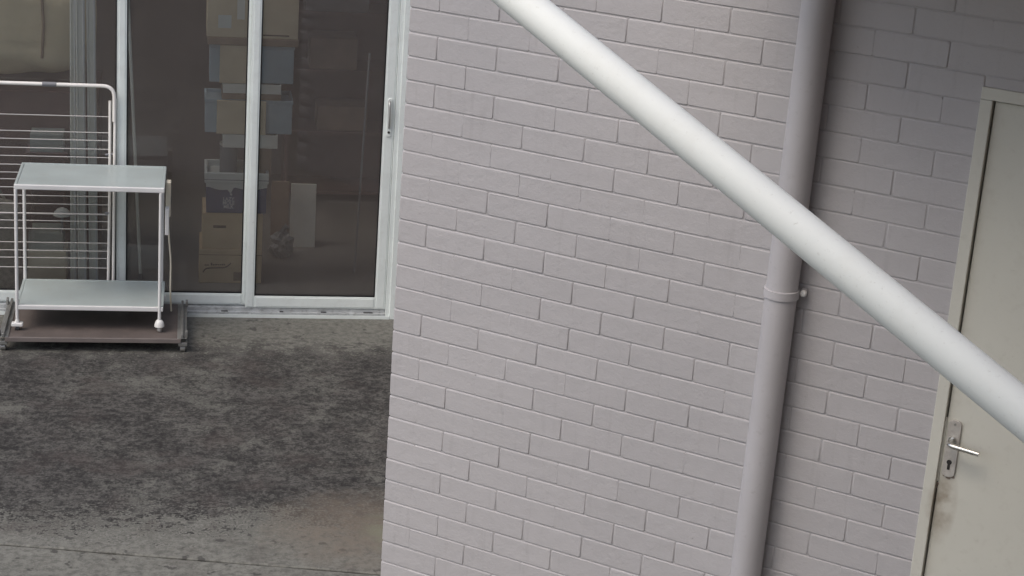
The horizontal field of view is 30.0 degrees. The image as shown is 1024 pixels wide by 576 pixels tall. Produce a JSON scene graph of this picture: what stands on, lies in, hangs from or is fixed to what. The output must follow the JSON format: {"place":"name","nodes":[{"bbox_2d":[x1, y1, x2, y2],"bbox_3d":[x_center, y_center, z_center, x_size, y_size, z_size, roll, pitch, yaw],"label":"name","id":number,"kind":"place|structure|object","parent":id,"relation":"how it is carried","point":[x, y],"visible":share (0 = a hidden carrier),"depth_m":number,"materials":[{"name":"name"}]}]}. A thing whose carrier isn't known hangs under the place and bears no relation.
{"place":"outdoors","nodes":[
{"label":"outdoors","id":0,"kind":"place"},
{"bbox_2d":[0,546,378,575],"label":"front slab","id":1,"kind":"structure","parent":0,"point":[19,561],"depth_m":7.41,"materials":[{"name":"concrete"}]},
{"bbox_2d":[0,315,393,575],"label":"patio slab","id":2,"kind":"structure","parent":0,"point":[254,441],"depth_m":8.55,"materials":[{"name":"concrete"}]},
{"bbox_2d":[0,297,187,351],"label":"dolly","id":3,"kind":"object","parent":2,"relation":"on","point":[88,326],"visible":0.94,"depth_m":9.70,"materials":[{"name":"wood"}]},
{"bbox_2d":[0,81,116,279],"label":"clothes airer","id":4,"kind":"object","parent":3,"relation":"on","point":[114,107],"visible":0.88,"depth_m":9.86,"materials":[{"name":"white metal"}]},
{"bbox_2d":[11,162,166,331],"bbox_3d":[-2.142,-0.206,9.710,0.753,0.762,0.465,1,18,-9],"label":"trolley","id":5,"kind":"object","parent":3,"relation":"on","point":[84,295],"visible":1,"depth_m":9.65,"materials":[{"name":"white metal"}]},
{"bbox_2d":[165,180,171,310],"bbox_3d":[-1.758,-0.190,9.744,0.033,0.723,0.211,3,18,-4],"label":"power board","id":6,"kind":"object","parent":5,"relation":"hanging from","point":[168,203],"visible":1,"depth_m":9.66,"materials":[{"name":"beige plastic"}]},
{"bbox_2d":[10,0,377,295],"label":"storeroom","id":7,"kind":"structure","parent":2,"relation":"on","point":[170,55],"depth_m":12.46,"materials":[{"name":"paint"}]},
{"bbox_2d":[28,240,67,278],"bbox_3d":[-2.562,-0.149,10.543,0.205,0.187,0.200,1,18,-10],"label":"carton","id":8,"kind":"object","parent":7,"relation":"on","point":[47,273],"visible":0.61,"depth_m":10.45,"materials":[{"name":"brown cardboard"}]},
{"bbox_2d":[28,223,64,249],"bbox_3d":[-2.556,-0.283,10.492,0.185,0.099,0.190,1,18,-10],"label":"storage box","id":9,"kind":"object","parent":8,"relation":"on","point":[45,235],"visible":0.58,"depth_m":10.41,"materials":[{"name":"grey plastic"}]},
{"bbox_2d":[26,145,69,230],"bbox_3d":[-2.534,-0.547,10.433,0.220,0.437,0.180,1,18,-10],"label":"table","id":10,"kind":"object","parent":9,"relation":"on","point":[65,152],"visible":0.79,"depth_m":10.36,"materials":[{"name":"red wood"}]},
{"bbox_2d":[30,128,64,151],"bbox_3d":[-2.518,-0.803,10.348,0.175,0.100,0.140,1,18,-10],"label":"grey file box","id":11,"kind":"object","parent":10,"relation":"on","point":[45,144],"visible":0.95,"depth_m":10.29,"materials":[{"name":"grey plastic"}]},
{"bbox_2d":[53,207,70,232],"bbox_3d":[-2.447,-0.369,10.385,0.096,0.142,0.096,1,18,-10],"label":"desk lamp","id":12,"kind":"object","parent":9,"relation":"on","point":[62,210],"visible":0.88,"depth_m":10.35,"materials":[{"name":"grey plastic"}]},
{"bbox_2d":[0,70,101,269],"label":"dark chest","id":13,"kind":"object","parent":7,"relation":"on","point":[29,99],"visible":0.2,"depth_m":10.45,"materials":[{"name":"black wood"}]},
{"bbox_2d":[0,0,96,73],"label":"rolled bedding","id":14,"kind":"object","parent":13,"relation":"on","point":[34,35],"visible":0.68,"depth_m":10.27,"materials":[{"name":"beige fabric"}]},
{"bbox_2d":[70,0,76,279],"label":"moulding","id":15,"kind":"object","parent":7,"relation":"on","point":[73,208],"visible":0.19,"depth_m":10.29,"materials":[{"name":"grey metal"}]},
{"bbox_2d":[75,0,86,279],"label":"moulding","id":16,"kind":"object","parent":7,"relation":"on","point":[80,71],"visible":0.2,"depth_m":10.25,"materials":[{"name":"grey metal"}]},
{"bbox_2d":[86,0,97,279],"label":"moulding","id":17,"kind":"object","parent":7,"relation":"on","point":[91,71],"visible":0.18,"depth_m":10.28,"materials":[{"name":"grey metal"}]},
{"bbox_2d":[128,0,142,278],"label":"leaning pole","id":18,"kind":"object","parent":7,"relation":"on","point":[140,274],"visible":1,"depth_m":10.45,"materials":[{"name":"grey plastic"}]},
{"bbox_2d":[199,232,261,282],"bbox_3d":[-1.597,-0.172,10.807,0.346,0.199,0.324,1,18,-10],"label":"carton","id":19,"kind":"object","parent":7,"relation":"on","point":[219,265],"visible":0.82,"depth_m":10.65,"materials":[{"name":"brown cardboard"}]},
{"bbox_2d":[202,197,262,248],"bbox_3d":[-1.578,-0.366,10.749,0.332,0.205,0.316,1,18,-10],"label":"carton","id":20,"kind":"object","parent":19,"relation":"on","point":[221,230],"visible":0.69,"depth_m":10.60,"materials":[{"name":"brown cardboard"}]},
{"bbox_2d":[204,159,268,213],"bbox_3d":[-1.543,-0.567,10.665,0.352,0.232,0.295,1,18,-10],"label":"milk carton box","id":21,"kind":"object","parent":20,"relation":"on","point":[224,192],"visible":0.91,"depth_m":10.54,"materials":[{"name":"grey cardboard"}]},
{"bbox_2d":[219,141,236,172],"bbox_3d":[-1.573,-0.722,10.583,0.099,0.178,0.099,1,18,-10],"label":"canister","id":22,"kind":"object","parent":21,"relation":"on","point":[228,160],"visible":0.66,"depth_m":10.55,"materials":[{"name":"grey plastic"}]},
{"bbox_2d":[259,148,271,175],"bbox_3d":[-1.418,-0.736,10.658,0.140,0.178,0.200,1,18,-10],"label":"carton","id":23,"kind":"object","parent":21,"relation":"on","point":[265,154],"visible":0.17,"depth_m":10.57,"materials":[{"name":"brown cardboard"}]},
{"bbox_2d":[222,134,277,148],"bbox_3d":[-1.454,-0.845,10.576,0.298,0.073,0.272,1,18,-10],"label":"tray","id":24,"kind":"object","parent":23,"relation":"on","point":[268,141],"visible":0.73,"depth_m":10.45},
{"bbox_2d":[216,100,265,134],"bbox_3d":[-1.476,-0.931,10.410,0.265,0.185,0.020,1,18,-10],"label":"card sheet","id":25,"kind":"object","parent":24,"relation":"on","point":[230,116],"visible":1,"depth_m":10.40,"materials":[{"name":"beige cardboard"}]},
{"bbox_2d":[204,88,292,134],"bbox_3d":[-1.459,-0.976,10.553,0.480,0.189,0.258,1,18,-10],"label":"crate","id":26,"kind":"object","parent":24,"relation":"on","point":[278,117],"visible":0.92,"depth_m":10.46,"materials":[{"name":"grey plastic"}]},
{"bbox_2d":[221,83,280,100],"bbox_3d":[-1.437,-1.080,10.505,0.320,0.039,0.240,1,18,-10],"label":"carton","id":27,"kind":"object","parent":26,"relation":"on","point":[269,97],"visible":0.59,"depth_m":10.39,"materials":[{"name":"brown cardboard"}]},
{"bbox_2d":[222,83,280,94],"bbox_3d":[-1.431,-1.122,10.485,0.313,0.051,0.272,1,18,-10],"label":"tray","id":28,"kind":"object","parent":27,"relation":"on","point":[267,88],"visible":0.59,"depth_m":10.37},
{"bbox_2d":[219,45,246,83],"bbox_3d":[-1.471,-1.209,10.316,0.215,0.207,0.020,1,18,-10],"label":"card sheet","id":29,"kind":"object","parent":28,"relation":"on","point":[232,63],"visible":0.56,"depth_m":10.30,"materials":[{"name":"beige cardboard"}]},
{"bbox_2d":[209,44,294,83],"bbox_3d":[-1.429,-1.254,10.463,0.460,0.211,0.258,1,18,-10],"label":"crate","id":30,"kind":"object","parent":28,"relation":"on","point":[277,65],"visible":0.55,"depth_m":10.36,"materials":[{"name":"grey plastic"}]},
{"bbox_2d":[207,36,298,46],"bbox_3d":[-1.417,-1.371,10.415,0.485,0.040,0.300,1,18,-10],"label":"brown board","id":31,"kind":"object","parent":30,"relation":"on","point":[243,41],"visible":0.44,"depth_m":10.27,"materials":[{"name":"brown cardboard"}]},
{"bbox_2d":[206,0,298,39],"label":"carton","id":32,"kind":"object","parent":31,"relation":"on","point":[226,18],"visible":0.93,"depth_m":10.24,"materials":[{"name":"brown cardboard"}]},
{"bbox_2d":[270,181,289,235],"bbox_3d":[-1.385,-0.446,11.381,0.105,0.390,0.018,1,15,-10],"label":"standing board","id":33,"kind":"object","parent":7,"relation":"on","point":[279,204],"visible":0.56,"depth_m":11.36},
{"bbox_2d":[268,224,293,258],"bbox_3d":[-1.349,-0.282,11.193,0.135,0.201,0.174,9,19,16],"label":"plastic bag","id":34,"kind":"object","parent":7,"relation":"on","point":[281,243],"visible":1,"depth_m":11.16,"materials":[{"name":"grey plastic"}]},
{"bbox_2d":[290,183,316,246],"bbox_3d":[-1.246,-0.432,11.377,0.150,0.385,0.019,1,15,-10],"label":"leaning board","id":35,"kind":"object","parent":7,"relation":"on","point":[302,214],"visible":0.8,"depth_m":11.37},
{"bbox_2d":[281,0,387,194],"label":"shelf unit","id":36,"kind":"object","parent":7,"relation":"on","point":[327,161],"visible":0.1,"depth_m":12.52,"materials":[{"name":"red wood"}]},
{"bbox_2d":[307,30,357,69],"bbox_3d":[-1.152,-1.527,12.235,0.300,0.200,0.260,1,18,-10],"label":"storage box","id":37,"kind":"object","parent":36,"relation":"on","point":[329,49],"visible":1,"depth_m":12.12,"materials":[{"name":"brown cardboard"}]},
{"bbox_2d":[303,0,368,12],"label":"storage box","id":38,"kind":"object","parent":36,"relation":"on","point":[360,6],"visible":1,"depth_m":12.02,"materials":[{"name":"grey plastic"}]},
{"bbox_2d":[314,97,366,130],"bbox_3d":[-1.110,-1.125,12.369,0.320,0.160,0.240,1,18,-10],"label":"storage box","id":39,"kind":"object","parent":36,"relation":"on","point":[340,114],"visible":0.84,"depth_m":12.26,"materials":[{"name":"brown cardboard"}]},
{"bbox_2d":[353,53,370,273],"bbox_3d":[-0.858,-0.706,10.907,0.012,1.252,0.218,5,18,3],"label":"leaning tube","id":40,"kind":"object","parent":7,"relation":"on","point":[362,155],"visible":1,"depth_m":10.90,"materials":[{"name":"grey plastic"}]},
{"bbox_2d":[381,0,1023,575],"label":"brick wall","id":41,"kind":"structure","parent":2,"relation":"on","point":[581,278],"depth_m":6.52,"materials":[{"name":"white brick"}]},
{"bbox_2d":[491,0,1023,442],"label":"diagonal pipe","id":42,"kind":"object","parent":41,"relation":"attached to","point":[989,385],"visible":1,"depth_m":4.34,"materials":[{"name":"white plastic"}]},
{"bbox_2d":[730,0,835,575],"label":"downpipe","id":43,"kind":"object","parent":41,"relation":"attached to","point":[781,291],"visible":0.97,"depth_m":6.19,"materials":[{"name":"metal"}]},
{"bbox_2d":[910,86,1023,575],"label":"side door","id":44,"kind":"structure","parent":41,"relation":"attached to","point":[971,518],"depth_m":6.05,"materials":[{"name":"beige paint"}]},
{"bbox_2d":[924,101,1023,575],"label":"door leaf","id":45,"kind":"structure","parent":44,"relation":"in","point":[977,529],"depth_m":6.06,"materials":[{"name":"beige paint"}]},
{"bbox_3d":[-2.993,-1.544,9.418,8.990,3.580,0.106,1,18,-10],"label":"glazed wall","id":46,"kind":"object","parent":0,"visible":0},
{"bbox_2d":[0,0,411,318],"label":"sliding door","id":47,"kind":"structure","parent":46,"relation":"attached to","point":[247,301],"depth_m":10.05,"materials":[{"name":"white metal"}]}
]}

